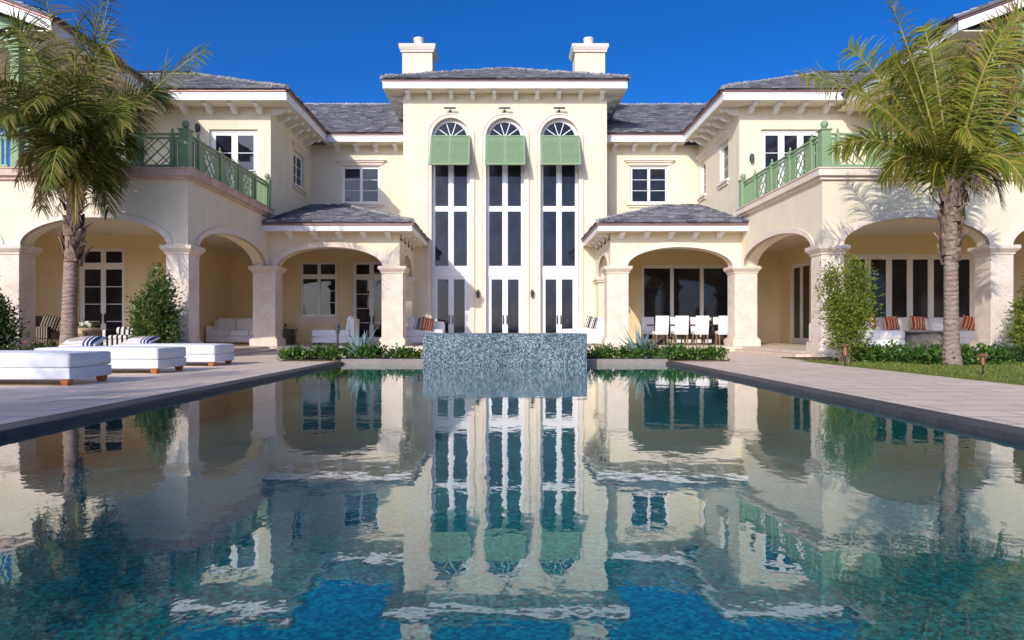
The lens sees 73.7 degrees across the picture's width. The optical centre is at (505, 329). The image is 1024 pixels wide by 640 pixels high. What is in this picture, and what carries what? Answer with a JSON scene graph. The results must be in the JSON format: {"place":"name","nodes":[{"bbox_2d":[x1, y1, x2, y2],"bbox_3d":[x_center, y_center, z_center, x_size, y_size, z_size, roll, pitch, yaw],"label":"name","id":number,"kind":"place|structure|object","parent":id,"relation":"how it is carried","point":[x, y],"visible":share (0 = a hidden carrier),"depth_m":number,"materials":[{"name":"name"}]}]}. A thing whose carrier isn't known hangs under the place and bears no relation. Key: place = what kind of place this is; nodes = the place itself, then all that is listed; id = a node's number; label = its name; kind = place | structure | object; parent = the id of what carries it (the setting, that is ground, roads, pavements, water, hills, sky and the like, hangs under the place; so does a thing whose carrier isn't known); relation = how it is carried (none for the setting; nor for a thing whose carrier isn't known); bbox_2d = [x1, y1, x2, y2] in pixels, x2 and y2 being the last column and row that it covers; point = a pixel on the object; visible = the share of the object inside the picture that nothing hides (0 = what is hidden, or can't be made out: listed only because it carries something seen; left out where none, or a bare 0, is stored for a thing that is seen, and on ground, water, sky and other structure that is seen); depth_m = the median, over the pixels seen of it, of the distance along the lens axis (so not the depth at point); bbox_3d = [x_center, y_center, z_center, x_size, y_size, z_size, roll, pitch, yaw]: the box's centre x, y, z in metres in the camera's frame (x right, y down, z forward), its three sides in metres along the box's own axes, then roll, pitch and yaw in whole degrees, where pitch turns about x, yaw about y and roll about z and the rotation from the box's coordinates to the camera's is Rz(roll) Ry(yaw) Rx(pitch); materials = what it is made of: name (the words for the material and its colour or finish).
{"place":"outdoors","nodes":[
{"label":"outdoors","id":0,"kind":"place"},
{"bbox_2d":[55,343,961,356],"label":"terrace","id":1,"kind":"structure","parent":0,"point":[789,349],"depth_m":22.75,"materials":[{"name":"stone"}]},
{"bbox_2d":[35,315,59,346],"bbox_3d":[-14.520,0.085,21.500,0.968,1.030,1.000,0,0,0],"label":"armchair","id":2,"kind":"object","parent":1,"relation":"on","point":[43,334],"visible":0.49,"depth_m":21.03,"materials":[{"name":"fabric"}]},
{"bbox_2d":[39,313,60,331],"bbox_3d":[-14.211,-0.200,21.300,0.500,0.500,0.160,15,-21,-19],"label":"pillow","id":3,"kind":"object","parent":2,"relation":"on","point":[52,322],"visible":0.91,"depth_m":21.26,"materials":[{"name":"fabric"}]},
{"bbox_2d":[78,320,100,336],"bbox_3d":[-13.230,0.135,21.600,0.760,0.930,0.760,0,0,0],"label":"flower planter","id":4,"kind":"object","parent":1,"relation":"on","point":[91,325],"visible":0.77,"depth_m":21.50,"materials":[{"name":"stone"}]},
{"bbox_2d":[82,330,101,344],"bbox_3d":[-12.269,0.320,20.800,0.840,0.560,0.680,0,0,0],"label":"table","id":5,"kind":"object","parent":1,"relation":"on","point":[95,333],"visible":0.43,"depth_m":20.53,"materials":[{"name":"brown wood"}]},
{"bbox_2d":[101,327,133,345],"bbox_3d":[-10.947,0.265,19.691,0.980,0.670,0.918,0,0,-10],"label":"lounge chair","id":6,"kind":"object","parent":1,"relation":"on","point":[117,336],"visible":0.44,"depth_m":19.26,"materials":[{"name":"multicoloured fabric"}]},
{"bbox_2d":[206,318,252,343],"bbox_3d":[-10.652,0.075,27.591,2.502,1.050,0.968,0,0,0],"label":"sofa","id":7,"kind":"object","parent":1,"relation":"on","point":[230,330],"visible":0.62,"depth_m":27.14,"materials":[{"name":"white fabric"}]},
{"bbox_2d":[283,329,296,344],"bbox_3d":[-8.583,0.300,26.600,0.840,0.600,0.480,0,0,0],"label":"side table","id":8,"kind":"object","parent":1,"relation":"on","point":[289,335],"visible":0.5,"depth_m":26.40,"materials":[{"name":"brown wood"}]},
{"bbox_2d":[312,316,358,344],"bbox_3d":[-6.547,0.045,26.400,1.638,1.110,0.954,0,0,0],"label":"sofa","id":9,"kind":"object","parent":1,"relation":"on","point":[323,336],"visible":0.82,"depth_m":25.93,"materials":[{"name":"white fabric"}]},
{"bbox_2d":[406,321,444,342],"bbox_3d":[-3.147,0.145,26.591,1.552,0.910,0.918,0,0,0],"label":"sofa","id":10,"kind":"object","parent":1,"relation":"on","point":[413,335],"visible":0.52,"depth_m":26.15,"materials":[{"name":"white fabric"}]},
{"bbox_2d":[408,317,419,328],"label":"pillow","id":11,"kind":"object","parent":10,"relation":"on","point":[411,321],"visible":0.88,"depth_m":26.19,"materials":[{"name":"white fabric"}]},
{"bbox_2d":[414,317,425,329],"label":"pillow","id":12,"kind":"object","parent":10,"relation":"on","point":[418,320],"visible":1,"depth_m":26.11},
{"bbox_2d":[420,317,434,330],"bbox_3d":[-2.977,-0.200,26.150,0.500,0.500,0.180,10,-16,-10],"label":"pillow","id":13,"kind":"object","parent":10,"relation":"on","point":[427,323],"visible":1,"depth_m":26.08,"materials":[{"name":"fabric"}]},
{"bbox_2d":[0,0,1023,351],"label":"mansion","id":14,"kind":"structure","parent":1,"relation":"on","point":[508,200],"depth_m":25.22,"materials":[{"name":"paint"}]},
{"bbox_2d":[80,248,123,345],"bbox_3d":[-14.550,-1.160,24.720,1.660,3.520,0.140,0,0,0],"label":"french door","id":15,"kind":"structure","parent":14,"relation":"in","point":[102,271],"depth_m":24.75,"materials":[{"name":"white paint"}]},
{"bbox_2d":[210,130,257,195],"bbox_3d":[-9.790,-5.720,24.745,1.740,2.940,0.090,0,0,0],"label":"balcony door","id":16,"kind":"structure","parent":14,"relation":"in","point":[242,145],"depth_m":24.75,"materials":[{"name":"white paint"}]},
{"bbox_2d":[294,152,301,186],"bbox_3d":[-8.590,-6.500,28.000,0.090,1.360,1.500,0,0,0],"label":"casement window","id":17,"kind":"structure","parent":14,"relation":"in","point":[297,159],"depth_m":28.25,"materials":[{"name":"white paint"}]},
{"bbox_2d":[300,262,336,315],"bbox_3d":[-8.145,-1.750,29.925,1.630,2.380,0.090,0,0,0],"label":"casement window","id":18,"kind":"structure","parent":14,"relation":"in","point":[318,280],"depth_m":29.92,"materials":[{"name":"white paint"}]},
{"bbox_2d":[342,166,379,202],"bbox_3d":[-6.290,-6.310,29.915,1.660,1.620,0.090,0,0,0],"label":"casement window","id":19,"kind":"structure","parent":14,"relation":"in","point":[360,184],"depth_m":29.92,"materials":[{"name":"white paint"}]},
{"bbox_2d":[353,262,381,342],"bbox_3d":[-5.850,-1.170,29.920,1.660,3.540,0.140,0,0,0],"label":"french door","id":20,"kind":"structure","parent":14,"relation":"in","point":[367,279],"depth_m":29.95,"materials":[{"name":"white paint"}]},
{"bbox_2d":[432,119,469,332],"bbox_3d":[-2.270,-4.107,28.735,1.590,9.415,0.130,0,0,0],"label":"tall window","id":21,"kind":"structure","parent":14,"relation":"in","point":[450,183],"depth_m":28.74,"materials":[{"name":"white paint"}]},
{"bbox_2d":[434,276,467,332],"bbox_3d":[-2.270,-0.810,28.710,1.430,2.820,0.140,0,0,0],"label":"french door","id":22,"kind":"structure","parent":14,"relation":"in","point":[450,292],"depth_m":28.73,"materials":[{"name":"white paint"}]},
{"bbox_2d":[486,119,523,332],"bbox_3d":[0.000,-4.107,28.735,1.590,9.415,0.130,0,0,0],"label":"tall window","id":23,"kind":"structure","parent":14,"relation":"in","point":[504,183],"depth_m":28.74,"materials":[{"name":"white paint"}]},
{"bbox_2d":[488,276,521,332],"bbox_3d":[0.000,-0.810,28.710,1.430,2.820,0.140,0,0,0],"label":"french door","id":24,"kind":"structure","parent":14,"relation":"in","point":[504,292],"depth_m":28.73,"materials":[{"name":"white paint"}]},
{"bbox_2d":[540,119,577,332],"bbox_3d":[2.270,-4.107,28.735,1.590,9.415,0.130,0,0,0],"label":"tall window","id":25,"kind":"structure","parent":14,"relation":"in","point":[558,183],"depth_m":28.74,"materials":[{"name":"white paint"}]},
{"bbox_2d":[542,276,575,332],"bbox_3d":[2.270,-0.810,28.710,1.430,2.820,0.140,0,0,0],"label":"french door","id":26,"kind":"structure","parent":14,"relation":"in","point":[558,292],"depth_m":28.73,"materials":[{"name":"white paint"}]},
{"bbox_2d":[630,166,667,202],"bbox_3d":[6.290,-6.310,29.915,1.660,1.620,0.090,0,0,0],"label":"casement window","id":27,"kind":"structure","parent":14,"relation":"in","point":[648,184],"depth_m":29.92,"materials":[{"name":"white paint"}]},
{"bbox_2d":[641,265,727,342],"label":"sliding doors","id":28,"kind":"structure","parent":14,"relation":"in","point":[666,290],"depth_m":29.95,"materials":[{"name":"white paint"}]},
{"bbox_2d":[702,161,705,193],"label":"casement window","id":29,"kind":"structure","parent":14,"relation":"in","point":[704,163],"depth_m":29.40,"materials":[{"name":"white paint"}]},
{"bbox_2d":[722,142,727,179],"bbox_3d":[8.590,-6.440,26.350,0.090,1.480,1.000,0,0,0],"label":"casement window","id":30,"kind":"structure","parent":14,"relation":"in","point":[724,148],"depth_m":26.60,"materials":[{"name":"white paint"}]},
{"bbox_2d":[761,130,817,195],"bbox_3d":[10.345,-5.720,24.745,2.210,2.940,0.090,0,0,0],"label":"balcony door","id":31,"kind":"structure","parent":14,"relation":"in","point":[775,144],"depth_m":24.72,"materials":[{"name":"white paint"}]},
{"bbox_2d":[791,261,809,343],"bbox_3d":[12.095,-1.050,27.825,0.090,3.300,1.850,0,0,0],"label":"french door","id":32,"kind":"structure","parent":14,"relation":"in","point":[800,272],"depth_m":27.89,"materials":[{"name":"white paint"}]},
{"bbox_2d":[846,254,974,330],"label":"folding doors","id":33,"kind":"structure","parent":14,"relation":"in","point":[912,284],"depth_m":24.72,"materials":[{"name":"white paint"}]},
{"bbox_2d":[561,329,603,342],"bbox_3d":[2.994,0.290,25.891,1.704,0.620,0.918,0,0,0],"label":"sofa","id":34,"kind":"object","parent":1,"relation":"on","point":[595,335],"visible":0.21,"depth_m":25.44,"materials":[{"name":"white fabric"}]},
{"bbox_2d":[584,315,597,328],"bbox_3d":[3.293,-0.240,25.800,0.520,0.500,0.180,16,-13,12],"label":"pillow","id":35,"kind":"object","parent":34,"relation":"on","point":[591,322],"visible":0.98,"depth_m":25.73,"materials":[{"name":"fabric"}]},
{"bbox_2d":[597,317,603,328],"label":"pillow","id":36,"kind":"object","parent":34,"relation":"on","point":[600,324],"visible":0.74,"depth_m":25.67,"materials":[{"name":"white fabric"}]},
{"bbox_2d":[642,317,654,339],"bbox_3d":[5.781,0.055,27.434,0.503,1.090,0.604,0,0,2],"label":"dining chair","id":37,"kind":"object","parent":1,"relation":"on","point":[646,321],"visible":0.66,"depth_m":27.61,"materials":[{"name":"white fabric"}]},
{"bbox_2d":[652,316,668,344],"bbox_3d":[5.773,0.055,25.366,0.503,1.090,0.604,0,0,-3],"label":"dining chair","id":38,"kind":"object","parent":1,"relation":"on","point":[661,325],"visible":0.98,"depth_m":25.12,"materials":[{"name":"white fabric"}]},
{"bbox_2d":[670,317,685,343],"bbox_3d":[6.955,0.055,27.434,0.503,1.090,0.604,0,0,-3],"label":"dining chair","id":39,"kind":"object","parent":1,"relation":"on","point":[672,321],"visible":0.36,"depth_m":27.61,"materials":[{"name":"white fabric"}]},
{"bbox_2d":[672,316,688,344],"bbox_3d":[6.521,0.055,25.366,0.503,1.090,0.604,0,0,2],"label":"dining chair","id":40,"kind":"object","parent":1,"relation":"on","point":[681,325],"visible":0.99,"depth_m":25.12,"materials":[{"name":"white fabric"}]},
{"bbox_2d":[646,324,723,344],"bbox_3d":[7.116,0.210,26.400,3.100,0.780,0.960,0,0,0],"label":"dining table","id":41,"kind":"object","parent":1,"relation":"on","point":[714,329],"visible":0.44,"depth_m":26.24,"materials":[{"name":"brown wood"}]},
{"bbox_2d":[690,317,704,343],"bbox_3d":[7.751,0.055,27.434,0.503,1.090,0.604,0,0,3],"label":"dining chair","id":42,"kind":"object","parent":1,"relation":"on","point":[692,320],"visible":0.33,"depth_m":27.62,"materials":[{"name":"white fabric"}]},
{"bbox_2d":[692,316,708,344],"bbox_3d":[7.255,0.055,25.366,0.503,1.090,0.604,0,0,-2],"label":"dining chair","id":43,"kind":"object","parent":1,"relation":"on","point":[702,325],"visible":1,"depth_m":25.12,"materials":[{"name":"white fabric"}]},
{"bbox_2d":[715,316,727,344],"bbox_3d":[8.122,0.055,25.366,0.503,1.090,0.604,0,0,3],"label":"dining chair","id":44,"kind":"object","parent":1,"relation":"on","point":[722,325],"visible":0.62,"depth_m":25.13,"materials":[{"name":"white fabric"}]},
{"bbox_2d":[809,317,974,346],"bbox_3d":[12.990,0.065,21.595,5.220,0.930,3.530,0,0,0],"label":"sectional sofa","id":45,"kind":"object","parent":1,"relation":"on","point":[881,334],"visible":0.3,"depth_m":22.40,"materials":[{"name":"white fabric"}]},
{"bbox_2d":[883,316,899,329],"bbox_3d":[12.783,-0.200,22.600,0.500,0.480,0.180,-4,-14,0],"label":"pillow","id":46,"kind":"object","parent":45,"relation":"on","point":[890,322],"visible":0.99,"depth_m":22.53,"materials":[{"name":"fabric"}]},
{"bbox_2d":[910,316,925,329],"bbox_3d":[13.666,-0.200,22.600,0.500,0.480,0.180,3,-14,0],"label":"pillow","id":47,"kind":"object","parent":45,"relation":"on","point":[917,323],"visible":1,"depth_m":22.53,"materials":[{"name":"fabric"}]},
{"bbox_2d":[960,314,974,330],"bbox_3d":[15.311,-0.200,22.500,0.500,0.480,0.180,19,-12,13],"label":"pillow","id":48,"kind":"object","parent":45,"relation":"on","point":[968,322],"visible":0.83,"depth_m":22.44,"materials":[{"name":"fabric"}]},
{"bbox_2d":[904,331,942,349],"bbox_3d":[12.370,0.325,20.310,1.440,0.550,1.276,0,0,0],"label":"drum table","id":49,"kind":"object","parent":1,"relation":"on","point":[923,337],"visible":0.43,"depth_m":19.76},
{"bbox_2d":[0,0,1016,166],"label":"sky","id":50,"kind":"structure","parent":0,"point":[326,51],"materials":[{"name":"blue"}]},
{"bbox_2d":[0,351,1023,427],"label":"pool deck","id":51,"kind":"structure","parent":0,"point":[25,399],"depth_m":9.07,"materials":[{"name":"stone"}]},
{"bbox_2d":[0,350,111,385],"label":"daybed","id":52,"kind":"object","parent":51,"relation":"on","point":[66,367],"visible":1,"depth_m":8.99,"materials":[{"name":"white fabric"}]},
{"bbox_2d":[35,346,185,373],"bbox_3d":[-6.860,0.523,11.950,2.118,0.453,1.048,0,0,0],"label":"daybed","id":53,"kind":"object","parent":51,"relation":"on","point":[154,359],"visible":0.55,"depth_m":11.45,"materials":[{"name":"white fabric"}]},
{"bbox_2d":[58,336,107,346],"bbox_3d":[-7.525,0.245,12.150,0.680,0.190,0.460,-4,18,-4],"label":"pillow","id":54,"kind":"object","parent":53,"relation":"on","point":[88,341],"visible":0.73,"depth_m":12.02,"materials":[{"name":"fabric"}]},
{"bbox_2d":[111,343,233,365],"bbox_3d":[-6.880,0.524,14.220,2.118,0.453,1.018,0,0,0],"label":"daybed","id":55,"kind":"object","parent":51,"relation":"on","point":[211,354],"visible":0.59,"depth_m":13.75,"materials":[{"name":"white fabric"}]},
{"bbox_2d":[121,336,160,343],"bbox_3d":[-7.684,0.250,14.400,0.660,0.170,0.440,-3,14,3],"label":"pillow","id":56,"kind":"object","parent":55,"relation":"on","point":[143,340],"visible":0.77,"depth_m":14.25,"materials":[{"name":"fabric"}]},
{"bbox_2d":[784,357,1023,384],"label":"lawn","id":57,"kind":"structure","parent":0,"point":[954,375],"depth_m":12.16,"materials":[{"name":"plant"}]},
{"bbox_2d":[813,250,885,362],"bbox_3d":[7.422,-0.448,14.844,1.453,2.544,1.335,0,0,36],"label":"garden shrub","id":58,"kind":"object","parent":57,"relation":"on","point":[854,305],"visible":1,"depth_m":14.73,"materials":[{"name":"green plant"}]},
{"bbox_2d":[843,342,871,362],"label":"shrub","id":59,"kind":"object","parent":57,"relation":"on","point":[858,358],"visible":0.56,"depth_m":15.20,"materials":[{"name":"green plant"}]},
{"bbox_2d":[854,340,889,362],"bbox_3d":[8.172,0.559,15.205,0.697,0.646,0.640,0,0,37],"label":"shrub","id":60,"kind":"object","parent":57,"relation":"on","point":[869,354],"visible":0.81,"depth_m":15.11,"materials":[{"name":"green plant"}]},
{"bbox_2d":[866,339,895,361],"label":"shrub","id":61,"kind":"object","parent":57,"relation":"on","point":[878,349],"visible":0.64,"depth_m":15.18,"materials":[{"name":"green plant"}]},
{"bbox_2d":[879,339,909,362],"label":"shrub","id":62,"kind":"object","parent":57,"relation":"on","point":[894,351],"visible":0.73,"depth_m":15.12,"materials":[{"name":"green plant"}]},
{"bbox_2d":[789,0,1023,365],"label":"palm tree","id":63,"kind":"object","parent":57,"relation":"on","point":[960,155],"visible":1,"depth_m":13.79,"materials":[{"name":"green plant"}]},
{"bbox_2d":[898,340,930,363],"bbox_3d":[8.769,0.526,14.479,0.755,0.608,0.649,0,0,0],"label":"shrub","id":64,"kind":"object","parent":57,"relation":"on","point":[911,355],"visible":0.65,"depth_m":14.47,"materials":[{"name":"green plant"}]},
{"bbox_2d":[912,341,940,363],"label":"shrub","id":65,"kind":"object","parent":57,"relation":"on","point":[923,352],"visible":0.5,"depth_m":14.24,"materials":[{"name":"green plant"}]},
{"bbox_2d":[923,345,961,364],"bbox_3d":[8.980,0.597,14.016,0.727,0.614,0.629,0,0,-34],"label":"shrub","id":66,"kind":"object","parent":57,"relation":"on","point":[937,353],"visible":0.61,"depth_m":13.95,"materials":[{"name":"green plant"}]},
{"bbox_2d":[961,342,980,364],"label":"shrub","id":67,"kind":"object","parent":57,"relation":"on","point":[970,359],"visible":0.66,"depth_m":13.89,"materials":[{"name":"green plant"}]},
{"bbox_2d":[960,343,996,363],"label":"shrub","id":68,"kind":"object","parent":57,"relation":"on","point":[979,349],"visible":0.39,"depth_m":14.09,"materials":[{"name":"green plant"}]},
{"bbox_2d":[976,353,988,374],"bbox_3d":[7.665,0.562,10.950,0.180,0.355,0.177,0,0,0],"label":"path light","id":69,"kind":"object","parent":57,"relation":"on","point":[982,355],"visible":0.99,"depth_m":10.93,"materials":[{"name":"metal"}]},
{"bbox_2d":[980,340,1020,364],"bbox_3d":[10.251,0.553,14.203,0.687,0.641,0.745,0,0,0],"label":"shrub","id":70,"kind":"object","parent":57,"relation":"on","point":[1002,353],"visible":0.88,"depth_m":14.11,"materials":[{"name":"green plant"}]},
{"bbox_2d":[999,343,1023,362],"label":"shrub","id":71,"kind":"object","parent":57,"relation":"on","point":[1013,357],"visible":0.27,"depth_m":15.06,"materials":[{"name":"green plant"}]},
{"label":"ground","id":72,"kind":"structure","parent":0,"visible":0},
{"bbox_2d":[0,438,1023,639],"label":"pool water","id":73,"kind":"structure","parent":72,"relation":"in","point":[491,540],"depth_m":3.47,"materials":[{"name":"liquid"}]},
{"bbox_2d":[341,359,667,363],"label":"pool curb","id":74,"kind":"structure","parent":73,"relation":"on","point":[420,361],"depth_m":15.52,"materials":[{"name":"stone"}]},
{"bbox_2d":[423,333,586,365],"bbox_3d":[0.000,0.594,16.100,3.580,0.993,2.400,0,0,0],"label":"spa","id":75,"kind":"object","parent":73,"relation":"on","point":[504,349],"visible":0.6,"depth_m":14.90,"materials":[{"name":"tile"}]},
{"bbox_2d":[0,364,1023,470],"bbox_3d":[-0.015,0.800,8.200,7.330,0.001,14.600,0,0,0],"label":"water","id":76,"kind":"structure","parent":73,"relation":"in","point":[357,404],"depth_m":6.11,"materials":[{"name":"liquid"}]},
{"bbox_2d":[0,362,1023,442],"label":"pool coping","id":77,"kind":"object","parent":73,"relation":"on","point":[995,429],"visible":0.77,"depth_m":6.69,"materials":[{"name":"stone"}]},
{"bbox_2d":[280,357,1020,361],"bbox_3d":[0.000,0.760,16.775,38.000,0.071,1.950,0,0,0],"label":"garden bed","id":78,"kind":"object","parent":72,"relation":"on","point":[671,360],"visible":0.23,"depth_m":16.26,"materials":[{"name":"plant"}]},
{"bbox_2d":[0,339,22,349],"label":"shrub","id":79,"kind":"object","parent":78,"relation":"on","point":[13,346],"visible":0.35,"depth_m":16.73,"materials":[{"name":"green plant"}]},
{"bbox_2d":[0,276,30,349],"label":"garden shrub","id":80,"kind":"object","parent":78,"relation":"on","point":[6,330],"visible":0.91,"depth_m":16.96,"materials":[{"name":"green plant"}]},
{"bbox_2d":[22,341,43,349],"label":"flowering plant","id":81,"kind":"object","parent":78,"relation":"on","point":[28,347],"visible":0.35,"depth_m":16.37,"materials":[{"name":"green plant"}]},
{"bbox_2d":[0,0,213,345],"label":"palm tree","id":82,"kind":"object","parent":78,"relation":"on","point":[73,151],"visible":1,"depth_m":16.07,"materials":[{"name":"green plant"}]},
{"bbox_2d":[124,261,186,342],"bbox_3d":[-8.775,-0.384,17.180,1.580,2.669,1.384,0,0,0],"label":"garden shrub","id":83,"kind":"object","parent":78,"relation":"on","point":[155,316],"visible":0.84,"depth_m":16.97,"materials":[{"name":"green plant"}]},
{"bbox_2d":[276,341,301,360],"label":"shrub","id":84,"kind":"object","parent":78,"relation":"on","point":[285,353],"visible":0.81,"depth_m":16.19,"materials":[{"name":"green plant"}]},
{"bbox_2d":[288,343,315,359],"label":"shrub","id":85,"kind":"object","parent":78,"relation":"on","point":[303,351],"visible":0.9,"depth_m":16.21,"materials":[{"name":"green plant"}]},
{"bbox_2d":[304,343,329,358],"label":"shrub","id":86,"kind":"object","parent":78,"relation":"on","point":[317,351],"visible":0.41,"depth_m":16.68,"materials":[{"name":"green plant"}]},
{"bbox_2d":[316,343,348,359],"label":"shrub","id":87,"kind":"object","parent":78,"relation":"on","point":[333,352],"visible":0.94,"depth_m":16.12,"materials":[{"name":"green plant"}]},
{"bbox_2d":[335,324,339,357],"bbox_3d":[-4.146,0.305,16.900,0.110,0.840,0.110,0,0,0],"label":"garden uplight","id":88,"kind":"object","parent":78,"relation":"on","point":[337,329],"visible":0.94,"depth_m":16.87,"materials":[{"name":"grey metal"}]},
{"bbox_2d":[338,342,357,358],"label":"shrub","id":89,"kind":"object","parent":78,"relation":"on","point":[344,350],"visible":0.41,"depth_m":16.73,"materials":[{"name":"green plant"}]},
{"bbox_2d":[334,324,384,357],"bbox_3d":[-3.524,0.282,16.633,1.206,0.834,1.326,0,0,-28],"label":"agave plant","id":90,"kind":"object","parent":78,"relation":"on","point":[356,341],"visible":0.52,"depth_m":16.45,"materials":[{"name":"green plant"}]},
{"bbox_2d":[346,343,385,358],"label":"shrub","id":91,"kind":"object","parent":78,"relation":"on","point":[361,353],"visible":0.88,"depth_m":16.02,"materials":[{"name":"green plant"}]},
{"bbox_2d":[366,340,390,358],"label":"shrub","id":92,"kind":"object","parent":78,"relation":"on","point":[378,350],"visible":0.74,"depth_m":16.19,"materials":[{"name":"green plant"}]},
{"bbox_2d":[385,342,420,358],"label":"shrub","id":93,"kind":"object","parent":78,"relation":"on","point":[396,352],"visible":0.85,"depth_m":16.43,"materials":[{"name":"green plant"}]},
{"bbox_2d":[398,345,422,358],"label":"shrub","id":94,"kind":"object","parent":78,"relation":"on","point":[413,354],"visible":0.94,"depth_m":16.46,"materials":[{"name":"green plant"}]},
{"bbox_2d":[587,343,604,358],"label":"shrub","id":95,"kind":"object","parent":78,"relation":"on","point":[593,352],"visible":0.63,"depth_m":16.79,"materials":[{"name":"green plant"}]},
{"bbox_2d":[595,342,622,358],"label":"shrub","id":96,"kind":"object","parent":78,"relation":"on","point":[605,352],"visible":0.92,"depth_m":16.01,"materials":[{"name":"green plant"}]},
{"bbox_2d":[615,342,631,357],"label":"shrub","id":97,"kind":"object","parent":78,"relation":"on","point":[623,352],"visible":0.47,"depth_m":16.79,"materials":[{"name":"green plant"}]},
{"bbox_2d":[626,344,654,358],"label":"shrub","id":98,"kind":"object","parent":78,"relation":"on","point":[636,353],"visible":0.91,"depth_m":16.11,"materials":[{"name":"green plant"}]},
{"bbox_2d":[617,324,664,355],"bbox_3d":[3.292,0.273,16.566,1.184,0.851,1.256,0,0,-34],"label":"agave plant","id":99,"kind":"object","parent":78,"relation":"on","point":[640,341],"visible":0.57,"depth_m":16.52,"materials":[{"name":"green plant"}]},
{"bbox_2d":[645,341,664,358],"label":"shrub","id":100,"kind":"object","parent":78,"relation":"on","point":[656,349],"visible":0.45,"depth_m":16.67,"materials":[{"name":"green plant"}]},
{"bbox_2d":[652,340,682,361],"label":"shrub","id":101,"kind":"object","parent":78,"relation":"on","point":[665,350],"visible":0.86,"depth_m":15.97,"materials":[{"name":"green plant"}]},
{"bbox_2d":[665,342,696,359],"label":"shrub","id":102,"kind":"object","parent":78,"relation":"on","point":[684,350],"visible":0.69,"depth_m":15.98,"materials":[{"name":"green plant"}]},
{"bbox_2d":[675,343,702,359],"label":"shrub","id":103,"kind":"object","parent":78,"relation":"on","point":[694,355],"visible":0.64,"depth_m":16.09,"materials":[{"name":"green plant"}]},
{"bbox_2d":[695,345,714,359],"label":"shrub","id":104,"kind":"object","parent":78,"relation":"on","point":[704,355],"visible":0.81,"depth_m":16.12,"materials":[{"name":"green plant"}]},
{"bbox_2d":[703,343,729,359],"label":"shrub","id":105,"kind":"object","parent":78,"relation":"on","point":[717,351],"visible":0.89,"depth_m":16.13,"materials":[{"name":"green plant"}]},
{"bbox_2d":[996,272,1023,348],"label":"garden shrub","id":106,"kind":"object","parent":78,"relation":"on","point":[1019,328],"visible":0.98,"depth_m":16.09,"materials":[{"name":"green plant"}]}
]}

